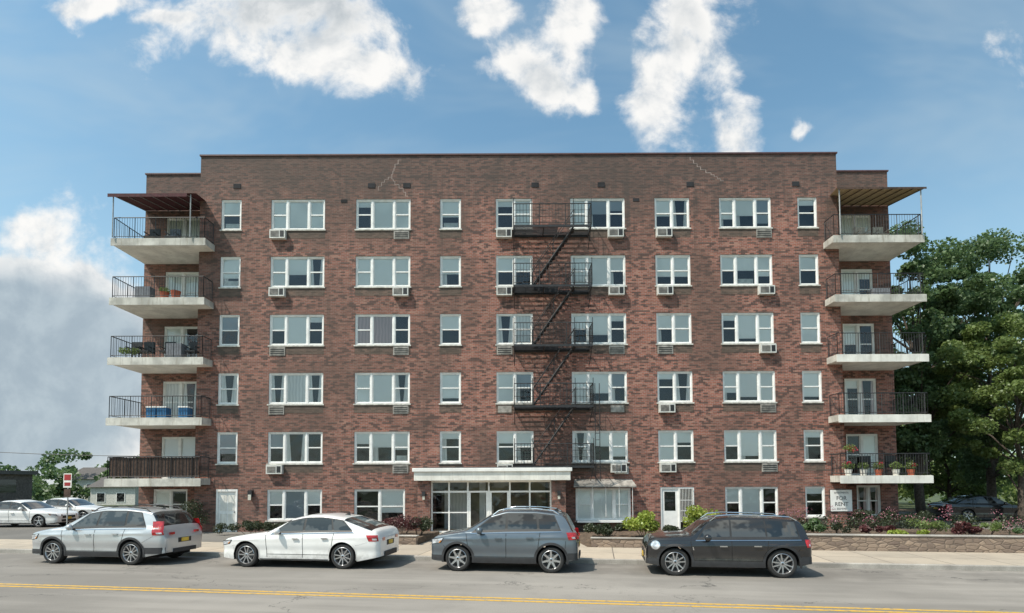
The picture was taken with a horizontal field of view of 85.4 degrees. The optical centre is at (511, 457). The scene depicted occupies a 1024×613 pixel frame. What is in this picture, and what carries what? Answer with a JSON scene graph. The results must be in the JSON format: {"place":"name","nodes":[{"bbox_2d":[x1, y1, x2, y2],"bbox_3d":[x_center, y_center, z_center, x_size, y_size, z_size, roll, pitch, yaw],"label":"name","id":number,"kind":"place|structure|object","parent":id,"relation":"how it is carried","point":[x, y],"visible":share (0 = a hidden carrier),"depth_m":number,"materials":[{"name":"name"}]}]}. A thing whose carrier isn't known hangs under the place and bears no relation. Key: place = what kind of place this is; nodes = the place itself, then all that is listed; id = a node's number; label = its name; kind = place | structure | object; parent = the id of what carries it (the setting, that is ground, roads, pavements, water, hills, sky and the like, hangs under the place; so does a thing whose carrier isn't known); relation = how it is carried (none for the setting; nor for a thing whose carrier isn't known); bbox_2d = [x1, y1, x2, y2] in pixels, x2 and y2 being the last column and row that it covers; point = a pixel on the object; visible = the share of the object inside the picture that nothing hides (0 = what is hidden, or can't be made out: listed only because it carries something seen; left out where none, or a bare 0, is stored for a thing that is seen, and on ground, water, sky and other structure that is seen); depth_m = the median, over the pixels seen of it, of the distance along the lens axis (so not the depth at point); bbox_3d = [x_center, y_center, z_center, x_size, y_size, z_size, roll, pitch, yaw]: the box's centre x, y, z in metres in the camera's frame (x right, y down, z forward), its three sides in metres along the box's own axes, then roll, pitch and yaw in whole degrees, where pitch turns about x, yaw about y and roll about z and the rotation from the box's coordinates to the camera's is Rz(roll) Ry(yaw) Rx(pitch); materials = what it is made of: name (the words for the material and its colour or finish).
{"place":"outdoors","nodes":[
{"label":"outdoors","id":0,"kind":"place"},
{"bbox_2d":[0,470,37,501],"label":"commercial building","id":1,"kind":"structure","parent":0,"point":[14,485],"depth_m":52.11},
{"bbox_2d":[0,452,111,455],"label":"overhead cable","id":2,"kind":"object","parent":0,"point":[59,454],"visible":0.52,"depth_m":38.65,"materials":[{"name":"black plastic"}]},
{"bbox_2d":[0,521,254,541],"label":"side lot","id":3,"kind":"structure","parent":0,"point":[19,531],"depth_m":25.81,"materials":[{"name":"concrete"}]},
{"bbox_2d":[0,499,78,526],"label":"parked sedan","id":4,"kind":"object","parent":3,"relation":"on","point":[33,512],"visible":0.97,"depth_m":29.39,"materials":[{"name":"white paint"}]},
{"bbox_2d":[63,473,71,524],"bbox_3d":[-20.596,2.124,25.721,0.380,2.780,0.079,0,-3,0],"label":"parking sign","id":5,"kind":"object","parent":3,"relation":"on","point":[67,481],"visible":0.91,"depth_m":25.72,"materials":[{"name":"metal"}]},
{"bbox_2d":[41,496,111,517],"bbox_3d":[-27.343,3.165,34.397,4.760,1.516,2.196,0,-3,0],"label":"parked sedan","id":6,"kind":"object","parent":3,"relation":"on","point":[82,507],"visible":0.44,"depth_m":33.65,"materials":[{"name":"white paint"}]},
{"bbox_2d":[177,499,210,525],"bbox_3d":[-14.589,2.683,25.559,1.532,1.602,1.372,0,-3,0],"label":"tall shrub","id":7,"kind":"object","parent":3,"relation":"on","point":[190,510],"visible":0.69,"depth_m":25.52,"materials":[{"name":"green plant"}]},
{"bbox_2d":[419,533,585,546],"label":"entrance path","id":8,"kind":"structure","parent":0,"point":[430,543],"depth_m":20.43,"materials":[{"name":"concrete"}]},
{"bbox_2d":[0,553,1023,612],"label":"road","id":9,"kind":"structure","parent":0,"point":[32,583],"depth_m":12.49,"materials":[{"name":"grey asphalt"}]},
{"bbox_2d":[32,504,201,564],"bbox_3d":[-12.319,2.354,17.403,4.660,1.722,2.204,-1,-3,9],"label":"parked suv","id":10,"kind":"object","parent":9,"relation":"on","point":[133,535],"visible":1,"depth_m":16.58,"materials":[{"name":"silver metal"}]},
{"bbox_2d":[223,512,398,568],"bbox_3d":[-5.920,2.383,16.510,4.880,1.530,2.209,-1,-3,9],"label":"sedan","id":11,"kind":"object","parent":9,"relation":"on","point":[343,540],"visible":1,"depth_m":15.65,"materials":[{"name":"white paint"}]},
{"bbox_2d":[431,506,580,572],"bbox_3d":[-0.136,2.239,15.640,4.080,1.692,2.128,-1,-3,9],"label":"parked suv","id":12,"kind":"object","parent":9,"relation":"on","point":[512,534],"visible":1,"depth_m":14.82,"materials":[{"name":"grey paint"}]},
{"bbox_2d":[642,512,811,577],"bbox_3d":[5.544,2.246,14.744,4.080,1.551,2.177,-1,-3,9],"label":"parked compact suv","id":13,"kind":"object","parent":9,"relation":"on","point":[777,545],"visible":1,"depth_m":13.93,"materials":[{"name":"black metal"}]},
{"bbox_2d":[0,539,1023,571],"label":"sidewalk","id":14,"kind":"structure","parent":0,"point":[971,561],"depth_m":16.47,"materials":[{"name":"beige concrete"}]},
{"bbox_2d":[0,0,1023,484],"label":"sky","id":15,"kind":"structure","parent":0,"point":[97,96],"materials":[{"name":"blue"}]},
{"bbox_2d":[117,287,917,468],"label":"balcony plants","id":16,"kind":"object","parent":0,"point":[123,352],"visible":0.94,"depth_m":25.77,"materials":[{"name":"green plant"}]},
{"bbox_2d":[32,486,1015,508],"bbox_3d":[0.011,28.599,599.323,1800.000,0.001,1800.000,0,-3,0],"label":"ground","id":17,"kind":"structure","parent":0,"point":[902,503],"depth_m":62.66,"materials":[{"name":"green plant"}]},
{"bbox_2d":[0,447,139,500],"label":"distant trees","id":18,"kind":"object","parent":17,"relation":"on","point":[40,491],"visible":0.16,"depth_m":69.50,"materials":[{"name":"green plant"}]},
{"bbox_2d":[63,467,108,501],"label":"house","id":19,"kind":"structure","parent":17,"relation":"on","point":[88,474],"depth_m":72.46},
{"bbox_2d":[87,477,138,504],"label":"white house","id":20,"kind":"structure","parent":17,"relation":"on","point":[100,494],"depth_m":61.87,"materials":[{"name":"white paint"}]},
{"bbox_2d":[422,480,560,532],"bbox_3d":[-0.920,2.333,26.509,6.170,2.459,3.730,0,-3,0],"label":"glazed entrance","id":21,"kind":"object","parent":17,"relation":"on","point":[466,504],"visible":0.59,"depth_m":27.24,"materials":[{"name":"glass"}]},
{"bbox_2d":[138,154,898,531],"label":"brick walls","id":22,"kind":"structure","parent":17,"relation":"on","point":[478,186],"depth_m":26.64,"materials":[{"name":"brick"}]},
{"bbox_2d":[107,193,204,236],"bbox_3d":[-16.705,-11.421,26.989,4.100,2.480,2.550,0,-3,0],"label":"maroon balcony awning","id":23,"kind":"object","parent":22,"relation":"attached to","point":[146,202],"visible":0.93,"depth_m":26.63,"materials":[{"name":"red fabric"}]},
{"bbox_2d":[104,478,209,486],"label":"balcony slab","id":24,"kind":"structure","parent":22,"relation":"attached to","point":[156,482],"depth_m":25.34,"materials":[{"name":"white concrete"}]},
{"bbox_2d":[105,417,210,428],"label":"balcony slab","id":25,"kind":"structure","parent":22,"relation":"attached to","point":[170,423],"depth_m":25.47,"materials":[{"name":"white concrete"}]},
{"bbox_2d":[109,395,209,418],"bbox_3d":[-16.440,-2.296,26.705,4.273,1.021,2.281,0,-3,0],"label":"balcony railing","id":26,"kind":"object","parent":25,"relation":"on","point":[136,415],"visible":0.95,"depth_m":25.59,"materials":[{"name":"black metal"}]},
{"bbox_2d":[107,456,208,478],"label":"balcony railing","id":27,"kind":"object","parent":22,"relation":"attached to","point":[136,476],"visible":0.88,"depth_m":25.47,"materials":[{"name":"black metal"}]},
{"bbox_2d":[109,457,198,476],"bbox_3d":[-16.453,0.445,25.509,4.100,0.920,0.032,0,-3,0],"label":"wood privacy screen","id":28,"kind":"object","parent":27,"relation":"attached to","point":[156,466],"visible":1,"depth_m":25.50,"materials":[{"name":"wood"}]},
{"bbox_2d":[107,357,212,373],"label":"balcony slab","id":29,"kind":"structure","parent":22,"relation":"attached to","point":[161,365],"depth_m":25.60,"materials":[{"name":"white concrete"}]},
{"bbox_2d":[110,335,211,359],"bbox_3d":[-16.453,-5.094,26.827,4.273,1.021,2.281,0,-3,0],"label":"balcony railing","id":30,"kind":"object","parent":29,"relation":"on","point":[127,355],"visible":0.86,"depth_m":25.71,"materials":[{"name":"black metal"}]},
{"bbox_2d":[109,297,213,318],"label":"balcony slab","id":31,"kind":"structure","parent":22,"relation":"attached to","point":[165,307],"depth_m":26.15,"materials":[{"name":"beige concrete"}]},
{"bbox_2d":[112,276,212,300],"bbox_3d":[-16.465,-7.891,26.949,4.273,1.021,2.281,0,-3,0],"label":"balcony railing","id":32,"kind":"object","parent":31,"relation":"on","point":[134,295],"visible":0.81,"depth_m":25.83,"materials":[{"name":"black metal"}]},
{"bbox_2d":[110,238,214,263],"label":"balcony slab","id":33,"kind":"structure","parent":22,"relation":"attached to","point":[165,250],"depth_m":26.41,"materials":[{"name":"beige concrete"}]},
{"bbox_2d":[114,217,213,243],"bbox_3d":[-16.477,-10.688,27.071,4.273,1.021,2.281,0,-3,0],"label":"balcony railing","id":34,"kind":"object","parent":33,"relation":"on","point":[139,236],"visible":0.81,"depth_m":25.95,"materials":[{"name":"black metal"}]},
{"bbox_2d":[215,487,693,531],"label":"service doors","id":35,"kind":"structure","parent":22,"relation":"attached to","point":[226,506],"depth_m":26.22,"materials":[{"name":"white paint"}]},
{"bbox_2d":[153,197,880,520],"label":"window frames","id":36,"kind":"structure","parent":22,"relation":"attached to","point":[181,402],"depth_m":26.61,"materials":[{"name":"white plastic"}]},
{"bbox_2d":[157,200,877,517],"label":"blinds and curtains","id":37,"kind":"object","parent":36,"relation":"attached to","point":[383,383],"visible":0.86,"depth_m":26.68,"materials":[{"name":"white fabric"}]},
{"bbox_2d":[145,152,888,175],"bbox_3d":[0.246,-14.329,34.758,37.990,0.120,15.800,0,-3,0],"label":"roof coping","id":38,"kind":"object","parent":22,"relation":"on","point":[421,154],"visible":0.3,"depth_m":26.87,"materials":[{"name":"metal"}]},
{"bbox_2d":[125,227,914,475],"bbox_3d":[0.207,-5.148,26.427,36.870,12.150,1.245,0,-3,0],"label":"balcony furniture","id":39,"kind":"object","parent":22,"relation":"attached to","point":[177,351],"visible":0.58,"depth_m":26.27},
{"bbox_2d":[216,181,826,530],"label":"spandrels and vents","id":40,"kind":"object","parent":22,"relation":"attached to","point":[457,350],"visible":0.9,"depth_m":26.49,"materials":[{"name":"brick"}]},
{"bbox_2d":[266,228,777,473],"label":"air conditioner sleeves","id":41,"kind":"object","parent":22,"relation":"attached to","point":[281,234],"visible":0.96,"depth_m":26.40,"materials":[{"name":"metal"}]},
{"bbox_2d":[215,227,877,524],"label":"window sills","id":42,"kind":"structure","parent":22,"relation":"attached to","point":[513,345],"depth_m":26.46,"materials":[{"name":"white stone"}]},
{"bbox_2d":[378,160,720,196],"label":"repointed cracks","id":43,"kind":"object","parent":22,"relation":"attached to","point":[407,196],"visible":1,"depth_m":26.86,"materials":[{"name":"brown brick"}]},
{"bbox_2d":[513,198,600,480],"bbox_3d":[2.040,-5.410,25.950,3.939,13.145,1.121,0,-3,0],"label":"fire escape","id":44,"kind":"object","parent":22,"relation":"attached to","point":[534,287],"visible":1,"depth_m":25.63,"materials":[{"name":"black metal"}]},
{"bbox_2d":[574,479,635,522],"bbox_3d":[4.304,2.013,25.902,2.900,2.000,0.550,0,-3,0],"label":"bay window","id":45,"kind":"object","parent":22,"relation":"attached to","point":[592,483],"visible":0.93,"depth_m":25.78,"materials":[{"name":"metal"}]},
{"bbox_2d":[830,489,851,511],"bbox_3d":[15.504,2.025,26.150,1.040,1.040,0.058,0,-3,0],"label":"for rent sign","id":46,"kind":"object","parent":22,"relation":"attached to","point":[840,500],"visible":1,"depth_m":26.13,"materials":[{"name":"white paint"}]},
{"bbox_2d":[823,235,924,260],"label":"balcony slab","id":47,"kind":"structure","parent":22,"relation":"attached to","point":[870,247],"depth_m":26.35,"materials":[{"name":"beige concrete"}]},
{"bbox_2d":[825,294,926,315],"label":"balcony slab","id":48,"kind":"structure","parent":22,"relation":"attached to","point":[870,304],"depth_m":26.15,"materials":[{"name":"beige concrete"}]},
{"bbox_2d":[827,332,925,357],"bbox_3d":[17.097,-5.240,26.833,4.112,1.021,2.281,0,-3,0],"label":"balcony railing","id":49,"kind":"object","parent":22,"relation":"attached to","point":[901,348],"visible":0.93,"depth_m":25.72,"materials":[{"name":"black metal"}]},
{"bbox_2d":[827,354,928,370],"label":"balcony slab","id":50,"kind":"structure","parent":22,"relation":"attached to","point":[860,362],"depth_m":25.60,"materials":[{"name":"white concrete"}]},
{"bbox_2d":[829,392,927,415],"bbox_3d":[17.109,-2.442,26.711,4.112,1.021,2.281,0,-3,0],"label":"balcony railing","id":51,"kind":"object","parent":22,"relation":"attached to","point":[903,407],"visible":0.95,"depth_m":25.60,"materials":[{"name":"black metal"}]},
{"bbox_2d":[831,187,926,233],"bbox_3d":[17.169,-11.618,26.997,4.150,2.580,2.550,0,-3,0],"label":"tan balcony awning","id":52,"kind":"object","parent":22,"relation":"attached to","point":[865,196],"visible":0.93,"depth_m":26.66,"materials":[{"name":"beige fabric"}]},
{"bbox_2d":[828,414,930,425],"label":"balcony slab","id":53,"kind":"structure","parent":22,"relation":"attached to","point":[874,419],"depth_m":25.48,"materials":[{"name":"white concrete"}]},
{"bbox_2d":[830,475,933,482],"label":"balcony slab","id":54,"kind":"structure","parent":22,"relation":"attached to","point":[887,479],"depth_m":25.35,"materials":[{"name":"white concrete"}]},
{"bbox_2d":[898,450,1022,504],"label":"distant trees","id":55,"kind":"object","parent":17,"relation":"on","point":[1008,493],"visible":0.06,"depth_m":49.61,"materials":[{"name":"green plant"}]},
{"bbox_2d":[898,401,1023,498],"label":"ash tree","id":56,"kind":"object","parent":17,"relation":"on","point":[949,476],"visible":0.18,"depth_m":41.65,"materials":[{"name":"green plant"}]},
{"bbox_2d":[399,509,934,546],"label":"planting ground","id":57,"kind":"structure","parent":0,"point":[585,538],"depth_m":25.59,"materials":[{"name":"brown soil"}]},
{"bbox_2d":[212,520,285,533],"bbox_3d":[-11.570,3.120,24.522,3.144,0.727,1.737,0,-3,0],"label":"hedge","id":58,"kind":"object","parent":57,"relation":"on","point":[255,525],"visible":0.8,"depth_m":24.32,"materials":[{"name":"green plant"}]},
{"bbox_2d":[399,531,439,544],"bbox_3d":[-4.038,3.140,21.762,1.660,0.460,3.020,-1,-3,9],"label":"stone planter","id":59,"kind":"object","parent":57,"relation":"on","point":[410,538],"visible":0.46,"depth_m":20.88,"materials":[{"name":"beige stone"}]},
{"bbox_2d":[381,514,421,534],"bbox_3d":[-4.211,2.606,21.413,1.565,0.812,1.526,-2,-3,28],"label":"barberry bush","id":60,"kind":"object","parent":59,"relation":"in","point":[396,522],"visible":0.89,"depth_m":21.17,"materials":[{"name":"red plant"}]},
{"bbox_2d":[409,516,433,534],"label":"bush","id":61,"kind":"object","parent":59,"relation":"on","point":[425,522],"visible":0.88,"depth_m":21.38,"materials":[{"name":"green plant"}]},
{"bbox_2d":[417,480,565,530],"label":"portico piers","id":62,"kind":"structure","parent":57,"relation":"on","point":[424,507],"depth_m":24.80,"materials":[{"name":"brown brick"}]},
{"bbox_2d":[412,467,571,480],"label":"portico roof","id":63,"kind":"structure","parent":62,"relation":"on","point":[481,473],"depth_m":24.64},
{"bbox_2d":[591,533,679,547],"bbox_3d":[4.903,3.040,20.365,3.960,0.460,3.020,-1,-3,9],"label":"stone planter","id":64,"kind":"object","parent":57,"relation":"on","point":[625,540],"visible":0.42,"depth_m":19.13,"materials":[{"name":"beige stone"}]},
{"bbox_2d":[583,523,624,536],"bbox_3d":[3.415,2.704,20.628,1.423,0.585,1.110,-2,-3,32],"label":"hedge","id":65,"kind":"object","parent":64,"relation":"on","point":[606,529],"visible":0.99,"depth_m":20.51,"materials":[{"name":"green plant"}]},
{"bbox_2d":[621,510,659,536],"bbox_3d":[4.661,2.381,20.221,1.073,0.979,1.337,2,-3,-42],"label":"lime shrub","id":66,"kind":"object","parent":64,"relation":"in","point":[643,519],"visible":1,"depth_m":19.92,"materials":[{"name":"green plant"}]},
{"bbox_2d":[650,524,686,531],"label":"hedge","id":67,"kind":"object","parent":64,"relation":"on","point":[668,527],"visible":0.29,"depth_m":20.17,"materials":[{"name":"green plant"}]},
{"bbox_2d":[682,505,718,526],"bbox_3d":[6.982,2.280,20.197,1.390,1.153,1.373,0,-3,0],"label":"lime shrub","id":68,"kind":"object","parent":64,"relation":"in","point":[694,514],"visible":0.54,"depth_m":20.20,"materials":[{"name":"green plant"}]},
{"bbox_2d":[852,509,879,524],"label":"foundation shrub","id":69,"kind":"object","parent":57,"relation":"on","point":[859,514],"visible":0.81,"depth_m":25.43,"materials":[{"name":"green plant"}]},
{"bbox_2d":[877,509,906,525],"bbox_3d":[17.403,2.764,25.620,1.500,0.777,0.933,1,-3,-26],"label":"foundation shrub","id":70,"kind":"object","parent":57,"relation":"on","point":[886,512],"visible":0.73,"depth_m":25.51,"materials":[{"name":"green plant"}]},
{"bbox_2d":[805,528,1023,534],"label":"raised bed","id":71,"kind":"object","parent":57,"relation":"on","point":[948,532],"depth_m":20.21,"materials":[{"name":"brown soil"}]},
{"bbox_2d":[801,517,825,532],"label":"garden plant","id":72,"kind":"object","parent":71,"relation":"on","point":[814,524],"visible":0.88,"depth_m":19.44,"materials":[{"name":"green plant"}]},
{"bbox_2d":[823,522,852,533],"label":"garden plant","id":73,"kind":"object","parent":71,"relation":"on","point":[835,526],"visible":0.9,"depth_m":19.42,"materials":[{"name":"green plant"}]},
{"bbox_2d":[859,524,895,533],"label":"garden plant","id":74,"kind":"object","parent":71,"relation":"on","point":[865,528],"visible":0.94,"depth_m":18.73,"materials":[{"name":"red plant"}]},
{"bbox_2d":[757,512,1023,533],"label":"ground cover","id":75,"kind":"object","parent":71,"relation":"on","point":[904,522],"visible":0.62,"depth_m":19.74,"materials":[{"name":"green plant"}]},
{"bbox_2d":[776,506,1022,528],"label":"pink flower bed","id":76,"kind":"object","parent":75,"relation":"on","point":[900,517],"visible":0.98,"depth_m":19.22,"materials":[{"name":"pink plant"}]},
{"bbox_2d":[887,529,929,533],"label":"garden plant","id":77,"kind":"object","parent":71,"relation":"on","point":[922,531],"visible":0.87,"depth_m":18.19,"materials":[{"name":"green plant"}]},
{"bbox_2d":[906,518,950,534],"bbox_3d":[14.366,2.370,19.099,1.345,0.662,0.950,0,-3,0],"label":"garden plant","id":78,"kind":"object","parent":71,"relation":"on","point":[932,525],"visible":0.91,"depth_m":18.95,"materials":[{"name":"green plant"}]},
{"bbox_2d":[950,521,983,534],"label":"garden plant","id":79,"kind":"object","parent":71,"relation":"on","point":[961,527],"visible":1,"depth_m":18.23,"materials":[{"name":"red plant"}]},
{"bbox_2d":[971,521,1003,534],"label":"garden plant","id":80,"kind":"object","parent":71,"relation":"on","point":[996,525],"visible":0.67,"depth_m":18.84,"materials":[{"name":"green plant"}]},
{"bbox_2d":[1012,527,1023,534],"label":"garden plant","id":81,"kind":"object","parent":71,"relation":"on","point":[1017,530],"visible":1,"depth_m":18.14,"materials":[{"name":"green plant"}]},
{"bbox_2d":[806,533,1023,552],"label":"wall","id":82,"kind":"structure","parent":57,"relation":"on","point":[933,543],"depth_m":17.62,"materials":[{"name":"stone"}]},
{"bbox_2d":[905,510,935,519],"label":"foundation shrub","id":83,"kind":"object","parent":57,"relation":"on","point":[926,513],"visible":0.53,"depth_m":25.45,"materials":[{"name":"green plant"}]},
{"bbox_2d":[894,367,953,474],"bbox_3d":[22.071,-0.924,32.884,6.249,9.336,5.751,-1,-3,22],"label":"ash tree","id":84,"kind":"object","parent":57,"relation":"on","point":[909,428],"visible":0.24,"depth_m":31.40,"materials":[{"name":"green plant"}]},
{"bbox_2d":[889,220,1023,517],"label":"maple tree","id":85,"kind":"object","parent":57,"relation":"on","point":[944,300],"visible":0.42,"depth_m":31.73,"materials":[{"name":"green plant"}]},
{"bbox_2d":[892,227,1023,497],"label":"maple tree","id":86,"kind":"object","parent":57,"relation":"on","point":[990,248],"visible":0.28,"depth_m":34.85,"materials":[{"name":"green plant"}]},
{"bbox_2d":[924,311,1023,521],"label":"ash tree","id":87,"kind":"object","parent":57,"relation":"on","point":[964,420],"visible":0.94,"depth_m":29.66,"materials":[{"name":"green plant"}]},
{"bbox_2d":[824,214,920,239],"bbox_3d":[17.073,-10.835,27.078,4.112,1.021,2.281,0,-3,0],"label":"balcony railing","id":88,"kind":"object","parent":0,"point":[902,226],"visible":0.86,"depth_m":25.96,"materials":[{"name":"black metal"}]},
{"bbox_2d":[826,273,923,298],"bbox_3d":[17.085,-8.037,26.956,4.112,1.021,2.281,0,-3,0],"label":"balcony railing","id":89,"kind":"object","parent":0,"point":[900,292],"visible":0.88,"depth_m":25.84,"materials":[{"name":"black metal"}]},
{"bbox_2d":[831,453,929,475],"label":"balcony railing","id":90,"kind":"object","parent":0,"point":[905,461],"visible":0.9,"depth_m":25.47,"materials":[{"name":"black metal"}]},
{"bbox_2d":[846,446,915,466],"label":"balcony flowers","id":91,"kind":"object","parent":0,"point":[853,450],"visible":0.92,"depth_m":25.66,"materials":[{"name":"red plant"}]},
{"bbox_2d":[899,512,1021,528],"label":"car park","id":92,"kind":"structure","parent":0,"point":[987,520],"depth_m":30.48,"materials":[{"name":"grey asphalt"}]},
{"bbox_2d":[927,494,1016,520],"bbox_3d":[26.267,2.768,31.133,4.760,1.516,2.196,0,-3,5],"label":"parked sedan","id":93,"kind":"object","parent":92,"relation":"on","point":[980,506],"visible":0.83,"depth_m":30.39,"materials":[{"name":"black metal"}]}
]}

